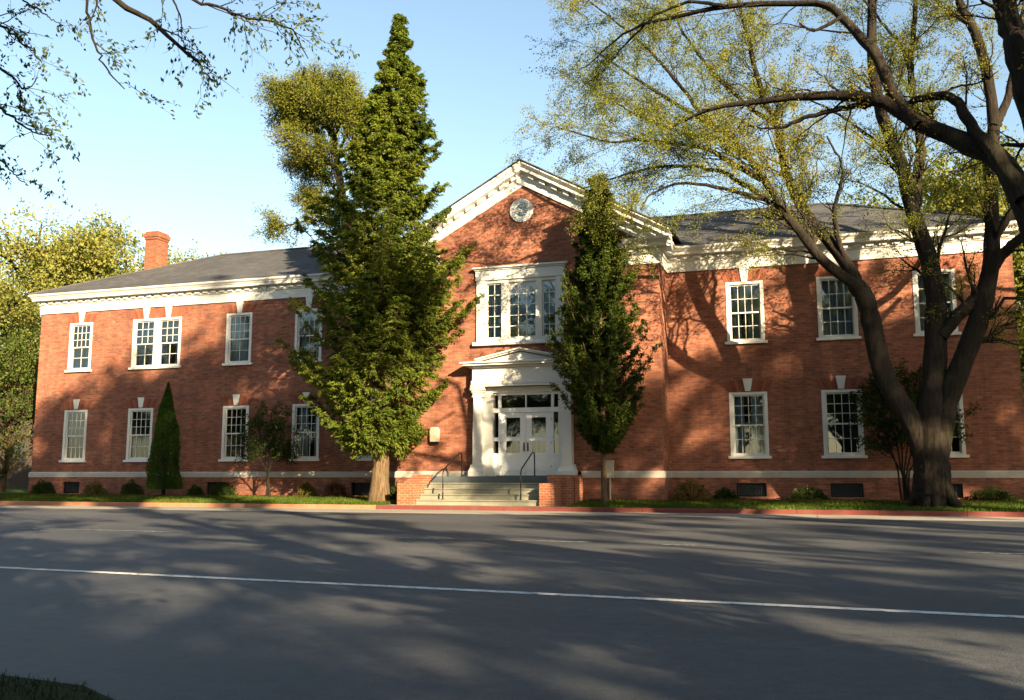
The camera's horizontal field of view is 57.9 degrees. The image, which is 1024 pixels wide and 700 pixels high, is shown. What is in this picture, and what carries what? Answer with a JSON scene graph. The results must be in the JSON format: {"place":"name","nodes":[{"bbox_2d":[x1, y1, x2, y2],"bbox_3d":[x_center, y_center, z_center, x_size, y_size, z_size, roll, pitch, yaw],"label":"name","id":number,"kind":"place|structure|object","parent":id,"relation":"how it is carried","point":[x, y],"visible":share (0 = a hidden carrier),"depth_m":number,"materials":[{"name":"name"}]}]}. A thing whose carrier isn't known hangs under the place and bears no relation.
{"place":"outdoors","nodes":[
{"label":"outdoors","id":0,"kind":"place"},
{"bbox_2d":[1,488,27,493],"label":"lawn","id":1,"kind":"structure","parent":0,"point":[17,490],"depth_m":56.71,"materials":[{"name":"green plant"}]},
{"bbox_2d":[0,669,115,699],"bbox_3d":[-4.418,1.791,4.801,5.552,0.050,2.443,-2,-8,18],"label":"verge grass","id":2,"kind":"structure","parent":0,"point":[37,686],"depth_m":4.97,"materials":[{"name":"green plant"}]},
{"bbox_2d":[2,496,395,504],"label":"lawn","id":3,"kind":"structure","parent":0,"point":[271,502],"depth_m":36.01,"materials":[{"name":"green plant"}]},
{"bbox_2d":[23,494,367,496],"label":"planting bed","id":4,"kind":"object","parent":3,"relation":"on","point":[218,496],"visible":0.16,"depth_m":40.35,"materials":[{"name":"brown soil"}]},
{"bbox_2d":[28,478,56,493],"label":"round shrub","id":5,"kind":"object","parent":4,"relation":"on","point":[41,488],"visible":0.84,"depth_m":43.55,"materials":[{"name":"green plant"}]},
{"bbox_2d":[83,480,107,494],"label":"golden shrub","id":6,"kind":"object","parent":4,"relation":"on","point":[96,488],"visible":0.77,"depth_m":42.68,"materials":[{"name":"green plant"}]},
{"bbox_2d":[119,478,144,494],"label":"round shrub","id":7,"kind":"object","parent":4,"relation":"on","point":[128,487],"visible":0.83,"depth_m":41.79,"materials":[{"name":"green plant"}]},
{"bbox_2d":[145,382,183,495],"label":"conical shrub","id":8,"kind":"object","parent":4,"relation":"on","point":[161,438],"visible":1,"depth_m":40.91,"materials":[{"name":"green plant"}]},
{"bbox_2d":[186,483,205,495],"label":"round shrub","id":9,"kind":"object","parent":4,"relation":"on","point":[196,490],"visible":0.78,"depth_m":40.75,"materials":[{"name":"green plant"}]},
{"bbox_2d":[208,481,239,495],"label":"round shrub","id":10,"kind":"object","parent":4,"relation":"on","point":[228,489],"visible":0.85,"depth_m":40.27,"materials":[{"name":"green plant"}]},
{"bbox_2d":[233,400,306,496],"bbox_3d":[-10.504,4.270,39.422,3.390,4.332,2.801,-2,-8,18],"label":"tree","id":11,"kind":"object","parent":4,"relation":"on","point":[276,450],"visible":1,"depth_m":39.21,"materials":[{"name":"green plant"}]},
{"bbox_2d":[295,481,317,497],"bbox_3d":[-8.591,5.869,38.832,1.040,0.809,0.793,1,-8,-6],"label":"golden shrub","id":12,"kind":"object","parent":4,"relation":"on","point":[310,491],"visible":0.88,"depth_m":38.72,"materials":[{"name":"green plant"}]},
{"bbox_2d":[320,479,349,497],"bbox_3d":[-7.368,5.797,38.678,1.273,0.913,1.031,-2,-8,18],"label":"reddish shrub","id":13,"kind":"object","parent":4,"relation":"on","point":[340,489],"visible":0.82,"depth_m":38.53,"materials":[{"name":"brown plant"}]},
{"bbox_2d":[390,480,400,499],"bbox_3d":[-4.414,5.517,36.326,0.917,0.837,0.790,0,-8,-3],"label":"round shrub","id":14,"kind":"object","parent":3,"relation":"on","point":[393,492],"visible":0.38,"depth_m":36.22,"materials":[{"name":"green plant"}]},
{"bbox_2d":[0,493,1023,511],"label":"grass","id":15,"kind":"structure","parent":3,"relation":"on","point":[1004,506],"depth_m":32.56,"materials":[{"name":"green plant"}]},
{"bbox_2d":[389,504,565,506],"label":"walk slab","id":16,"kind":"structure","parent":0,"point":[483,505],"depth_m":33.00,"materials":[{"name":"concrete"}]},
{"bbox_2d":[397,452,582,505],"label":"entrance steps","id":17,"kind":"structure","parent":16,"relation":"on","point":[520,490],"depth_m":33.75,"materials":[{"name":"concrete"}]},
{"bbox_2d":[496,475,545,475],"bbox_3d":[0.337,4.768,35.097,1.750,0.028,0.680,-2,-8,18],"label":"door mat","id":18,"kind":"object","parent":17,"relation":"on","point":[519,475],"depth_m":34.80,"materials":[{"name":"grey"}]},
{"bbox_2d":[0,507,1023,699],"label":"road","id":19,"kind":"structure","parent":0,"point":[132,637],"depth_m":8.56,"materials":[{"name":"grey asphalt"}]},
{"bbox_2d":[21,528,240,533],"bbox_3d":[-8.450,3.949,20.247,6.000,0.001,0.150,-3,-8,18],"label":"road marking","id":20,"kind":"object","parent":19,"relation":"on","point":[123,530],"visible":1,"depth_m":20.30,"materials":[{"name":"paint"}]},
{"bbox_2d":[397,537,580,541],"bbox_3d":[-0.395,3.562,17.393,3.900,0.001,0.150,-3,-8,19],"label":"road marking","id":21,"kind":"object","parent":19,"relation":"on","point":[494,539],"visible":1,"depth_m":17.45,"materials":[{"name":"paint"}]},
{"bbox_2d":[0,567,1023,617],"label":"road marking","id":22,"kind":"object","parent":19,"relation":"on","point":[872,609],"visible":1,"depth_m":9.38,"materials":[{"name":"paint"}]},
{"bbox_2d":[662,544,714,545],"bbox_3d":[3.054,3.380,16.048,0.900,0.001,0.150,-2,-8,18],"label":"road marking","id":23,"kind":"object","parent":19,"relation":"on","point":[693,545],"visible":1,"depth_m":15.95,"materials":[{"name":"paint"}]},
{"bbox_2d":[520,0,1023,246],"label":"street tree","id":24,"kind":"object","parent":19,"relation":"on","point":[975,141],"visible":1,"depth_m":20.50,"materials":[{"name":"green plant"}]},
{"bbox_2d":[967,552,1023,553],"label":"road marking","id":25,"kind":"object","parent":19,"relation":"on","point":[999,553],"visible":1,"depth_m":14.32,"materials":[{"name":"paint"}]},
{"bbox_2d":[0,0,1023,347],"label":"sky","id":26,"kind":"structure","parent":0,"point":[186,177],"materials":[{"name":"blue"}]},
{"bbox_2d":[584,501,1017,511],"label":"lawn","id":27,"kind":"structure","parent":0,"point":[799,507],"depth_m":29.88,"materials":[{"name":"green plant"}]},
{"bbox_2d":[0,492,1023,502],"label":"fallen leaves","id":28,"kind":"object","parent":27,"relation":"on","point":[631,499],"visible":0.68,"depth_m":32.97,"materials":[{"name":"brown plant"}]},
{"bbox_2d":[545,175,662,503],"bbox_3d":[3.063,-0.476,33.264,3.920,12.076,3.844,3,-8,-23],"label":"slim evergreen","id":29,"kind":"object","parent":27,"relation":"on","point":[605,411],"visible":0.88,"depth_m":32.75,"materials":[{"name":"green plant"}]},
{"bbox_2d":[626,499,983,502],"bbox_3d":[10.554,5.365,32.950,15.750,0.068,2.200,-2,-8,18],"label":"planting bed","id":30,"kind":"object","parent":27,"relation":"on","point":[791,500],"visible":0.22,"depth_m":32.62,"materials":[{"name":"brown soil"}]},
{"bbox_2d":[669,478,713,500],"bbox_3d":[6.620,5.182,34.180,1.726,0.924,1.400,-2,-8,18],"label":"flowering shrub","id":31,"kind":"object","parent":30,"relation":"on","point":[686,488],"visible":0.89,"depth_m":34.03,"materials":[{"name":"green plant"}]},
{"bbox_2d":[713,486,739,499],"bbox_3d":[7.863,5.314,34.070,1.148,0.634,0.955,-2,-8,18],"label":"round shrub","id":32,"kind":"object","parent":30,"relation":"on","point":[719,493],"visible":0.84,"depth_m":33.89,"materials":[{"name":"green plant"}]},
{"bbox_2d":[788,484,828,500],"bbox_3d":[10.651,5.159,33.152,1.558,0.696,1.150,-2,-8,18],"label":"round shrub","id":33,"kind":"object","parent":30,"relation":"on","point":[816,493],"visible":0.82,"depth_m":33.02,"materials":[{"name":"green plant"}]},
{"bbox_2d":[848,357,980,500],"bbox_3d":[13.829,2.757,31.849,4.326,5.312,3.102,-2,-8,18],"label":"tree","id":34,"kind":"object","parent":30,"relation":"on","point":[887,424],"visible":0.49,"depth_m":31.75,"materials":[{"name":"green plant"}]},
{"bbox_2d":[962,486,1022,501],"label":"round shrub","id":35,"kind":"object","parent":30,"relation":"on","point":[997,494],"visible":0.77,"depth_m":31.15,"materials":[{"name":"green plant"}]},
{"label":"ground","id":36,"kind":"structure","parent":0,"visible":0},
{"bbox_2d":[0,371,34,488],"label":"neighbour house","id":37,"kind":"structure","parent":36,"relation":"on","point":[17,477],"depth_m":65.45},
{"bbox_2d":[12,441,27,463],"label":"window","id":38,"kind":"structure","parent":37,"relation":"in","point":[20,461],"depth_m":65.44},
{"bbox_2d":[0,318,40,491],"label":"garden tree","id":39,"kind":"object","parent":36,"relation":"on","point":[25,377],"visible":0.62,"depth_m":49.80,"materials":[{"name":"green plant"}]},
{"bbox_2d":[0,250,68,387],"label":"background tree","id":40,"kind":"object","parent":36,"relation":"on","point":[19,303],"visible":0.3,"depth_m":67.61,"materials":[{"name":"green plant"}]},
{"bbox_2d":[0,211,142,347],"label":"background tree","id":41,"kind":"object","parent":36,"relation":"on","point":[36,252],"visible":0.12,"depth_m":78.31,"materials":[{"name":"green plant"}]},
{"bbox_2d":[0,197,144,358],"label":"background tree","id":42,"kind":"object","parent":36,"relation":"on","point":[100,258],"visible":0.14,"depth_m":80.06,"materials":[{"name":"green plant"}]},
{"bbox_2d":[28,230,207,316],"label":"background tree","id":43,"kind":"object","parent":36,"relation":"on","point":[174,260],"depth_m":87.76,"materials":[{"name":"green plant"}]},
{"bbox_2d":[129,243,226,271],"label":"background tree","id":44,"kind":"object","parent":36,"relation":"on","point":[141,264],"depth_m":86.39,"materials":[{"name":"green plant"}]},
{"bbox_2d":[0,0,359,207],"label":"overhanging tree","id":45,"kind":"object","parent":36,"relation":"on","point":[123,6],"visible":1,"depth_m":11.32,"materials":[{"name":"green plant"}]},
{"bbox_2d":[0,501,375,508],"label":"kerb","id":46,"kind":"structure","parent":36,"relation":"on","point":[320,506],"depth_m":35.47,"materials":[{"name":"beige concrete"}]},
{"bbox_2d":[242,58,374,247],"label":"pine","id":47,"kind":"object","parent":36,"relation":"on","point":[317,110],"visible":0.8,"depth_m":51.19,"materials":[{"name":"green plant"}]},
{"bbox_2d":[272,13,484,504],"bbox_3d":[-4.991,-3.920,36.532,7.819,19.800,7.679,-2,-8,18],"label":"spruce","id":48,"kind":"object","parent":36,"relation":"on","point":[391,275],"visible":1,"depth_m":35.16,"materials":[{"name":"green plant"}]},
{"bbox_2d":[0,505,1023,520],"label":"gutter","id":49,"kind":"object","parent":36,"relation":"on","point":[961,518],"visible":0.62,"depth_m":29.35,"materials":[{"name":"concrete"}]},
{"bbox_2d":[28,159,1023,503],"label":"school building","id":50,"kind":"structure","parent":36,"relation":"on","point":[748,383],"depth_m":36.21,"materials":[{"name":"brick"}]},
{"bbox_2d":[64,482,78,492],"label":"basement window","id":51,"kind":"structure","parent":50,"relation":"in","point":[69,487],"depth_m":44.31,"materials":[{"name":"black glass"}]},
{"bbox_2d":[59,410,87,461],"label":"window","id":52,"kind":"structure","parent":50,"relation":"in","point":[74,442],"depth_m":44.82,"materials":[{"name":"white paint"}]},
{"bbox_2d":[64,322,92,372],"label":"window","id":53,"kind":"structure","parent":50,"relation":"in","point":[79,353],"depth_m":45.35,"materials":[{"name":"white paint"}]},
{"bbox_2d":[123,408,152,461],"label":"window","id":54,"kind":"structure","parent":50,"relation":"in","point":[140,420],"depth_m":43.68,"materials":[{"name":"white paint"}]},
{"bbox_2d":[128,317,181,369],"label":"window","id":55,"kind":"structure","parent":50,"relation":"in","point":[156,342],"depth_m":43.93,"materials":[{"name":"white paint"}]},
{"bbox_2d":[207,482,226,493],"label":"basement window","id":56,"kind":"structure","parent":50,"relation":"in","point":[210,484],"depth_m":41.91,"materials":[{"name":"black glass"}]},
{"bbox_2d":[218,405,248,461],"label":"window","id":57,"kind":"structure","parent":50,"relation":"in","point":[232,421],"depth_m":42.15,"materials":[{"name":"white paint"}]},
{"bbox_2d":[222,312,252,365],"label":"window","id":58,"kind":"structure","parent":50,"relation":"in","point":[238,326],"depth_m":42.55,"materials":[{"name":"white glass"}]},
{"bbox_2d":[288,404,319,460],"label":"window","id":59,"kind":"structure","parent":50,"relation":"in","point":[302,417],"depth_m":40.96,"materials":[{"name":"white paint"}]},
{"bbox_2d":[294,308,322,361],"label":"window","id":60,"kind":"structure","parent":50,"relation":"in","point":[300,341],"depth_m":41.51,"materials":[{"name":"grey glass"}]},
{"bbox_2d":[352,483,369,494],"bbox_3d":[-6.347,5.935,39.571,1.000,0.540,0.060,-2,-8,18],"label":"basement window","id":61,"kind":"structure","parent":50,"relation":"in","point":[358,488],"depth_m":39.61,"materials":[{"name":"black metal"}]},
{"bbox_2d":[355,408,371,460],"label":"window","id":62,"kind":"structure","parent":50,"relation":"in","point":[369,458],"depth_m":39.56,"materials":[{"name":"white paint"}]},
{"bbox_2d":[430,427,439,443],"bbox_3d":[-3.067,3.393,36.744,0.380,0.660,0.170,-2,-8,18],"label":"wall lamp","id":63,"kind":"object","parent":50,"relation":"attached to","point":[434,435],"visible":1,"depth_m":36.66,"materials":[{"name":"white glass"}]},
{"bbox_2d":[500,413,525,474],"bbox_3d":[0.047,3.633,35.801,1.026,2.410,0.202,-2,-8,18],"label":"door","id":64,"kind":"structure","parent":50,"relation":"in","point":[511,463],"depth_m":35.77,"materials":[{"name":"paint"}]},
{"bbox_2d":[472,261,567,345],"bbox_3d":[0.311,-1.786,36.396,3.910,3.150,0.380,-2,-8,18],"label":"window","id":65,"kind":"structure","parent":50,"relation":"in","point":[516,306],"depth_m":36.47,"materials":[{"name":"white paint"}]},
{"bbox_2d":[510,198,532,221],"bbox_3d":[0.383,-5.559,36.884,0.960,0.960,0.080,-2,-8,18],"label":"round window","id":66,"kind":"structure","parent":50,"relation":"in","point":[521,210],"depth_m":36.87,"materials":[{"name":"white glass"}]},
{"bbox_2d":[526,412,551,474],"bbox_3d":[1.034,3.590,35.483,1.026,2.410,0.202,-2,-8,18],"label":"door","id":67,"kind":"structure","parent":50,"relation":"in","point":[543,461],"depth_m":35.45,"materials":[{"name":"paint"}]},
{"bbox_2d":[606,460,614,498],"bbox_3d":[3.618,4.911,34.246,0.340,1.660,0.200,-2,-8,18],"label":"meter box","id":68,"kind":"object","parent":50,"relation":"attached to","point":[610,469],"visible":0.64,"depth_m":34.23,"materials":[{"name":"beige metal"}]},
{"bbox_2d":[725,280,767,344],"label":"window","id":69,"kind":"structure","parent":50,"relation":"in","point":[744,300],"depth_m":35.66,"materials":[{"name":"white paint"}]},
{"bbox_2d":[728,391,771,458],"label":"window","id":70,"kind":"structure","parent":50,"relation":"in","point":[749,432],"depth_m":35.10,"materials":[{"name":"white paint"}]},
{"bbox_2d":[736,483,766,496],"bbox_3d":[8.965,5.228,34.646,1.100,0.500,0.060,-2,-8,18],"label":"basement window","id":71,"kind":"structure","parent":50,"relation":"in","point":[743,489],"depth_m":34.64,"materials":[{"name":"black metal"}]},
{"bbox_2d":[816,276,861,340],"bbox_3d":[12.124,-1.558,34.535,1.580,2.420,0.411,-2,-8,18],"label":"window","id":72,"kind":"structure","parent":50,"relation":"in","point":[836,306],"depth_m":34.64,"materials":[{"name":"white glass"}]},
{"bbox_2d":[821,389,867,457],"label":"window","id":73,"kind":"structure","parent":50,"relation":"in","point":[837,409],"depth_m":34.93,"materials":[{"name":"white paint"}]},
{"bbox_2d":[831,483,863,496],"bbox_3d":[12.161,5.088,33.617,1.120,0.500,0.060,-2,-8,18],"label":"basement window","id":74,"kind":"structure","parent":50,"relation":"in","point":[837,489],"depth_m":33.62,"materials":[{"name":"black metal"}]},
{"bbox_2d":[912,268,961,336],"bbox_3d":[15.291,-1.697,33.514,1.580,2.420,0.408,-2,-8,18],"label":"window","id":75,"kind":"structure","parent":50,"relation":"in","point":[919,296],"depth_m":33.61,"materials":[{"name":"white paint"}]},
{"bbox_2d":[952,484,962,497],"bbox_3d":[15.251,4.954,32.622,1.120,0.500,0.060,-2,-8,18],"label":"basement window","id":76,"kind":"structure","parent":50,"relation":"in","point":[958,489],"depth_m":32.50,"materials":[{"name":"black metal"}]},
{"bbox_2d":[950,396,969,457],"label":"window","id":77,"kind":"structure","parent":50,"relation":"in","point":[958,450],"depth_m":32.68,"materials":[{"name":"white paint"}]},
{"bbox_2d":[376,505,1023,516],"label":"kerb","id":78,"kind":"structure","parent":36,"relation":"on","point":[768,511],"depth_m":29.45,"materials":[{"name":"red paint"}]},
{"bbox_2d":[503,0,1023,508],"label":"shade tree","id":79,"kind":"object","parent":36,"relation":"on","point":[927,422],"visible":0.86,"depth_m":30.70,"materials":[{"name":"green plant"}]},
{"bbox_2d":[840,140,1023,406],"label":"background tree","id":80,"kind":"object","parent":36,"relation":"on","point":[932,200],"visible":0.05,"depth_m":49.10,"materials":[{"name":"green plant"}]},
{"bbox_2d":[929,123,1023,396],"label":"background tree","id":81,"kind":"object","parent":36,"relation":"on","point":[1019,257],"visible":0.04,"depth_m":46.35,"materials":[{"name":"green plant"}]},
{"bbox_2d":[1018,296,1023,405],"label":"background tree","id":82,"kind":"object","parent":36,"relation":"on","point":[1022,377],"depth_m":51.52,"materials":[{"name":"green plant"}]}
]}

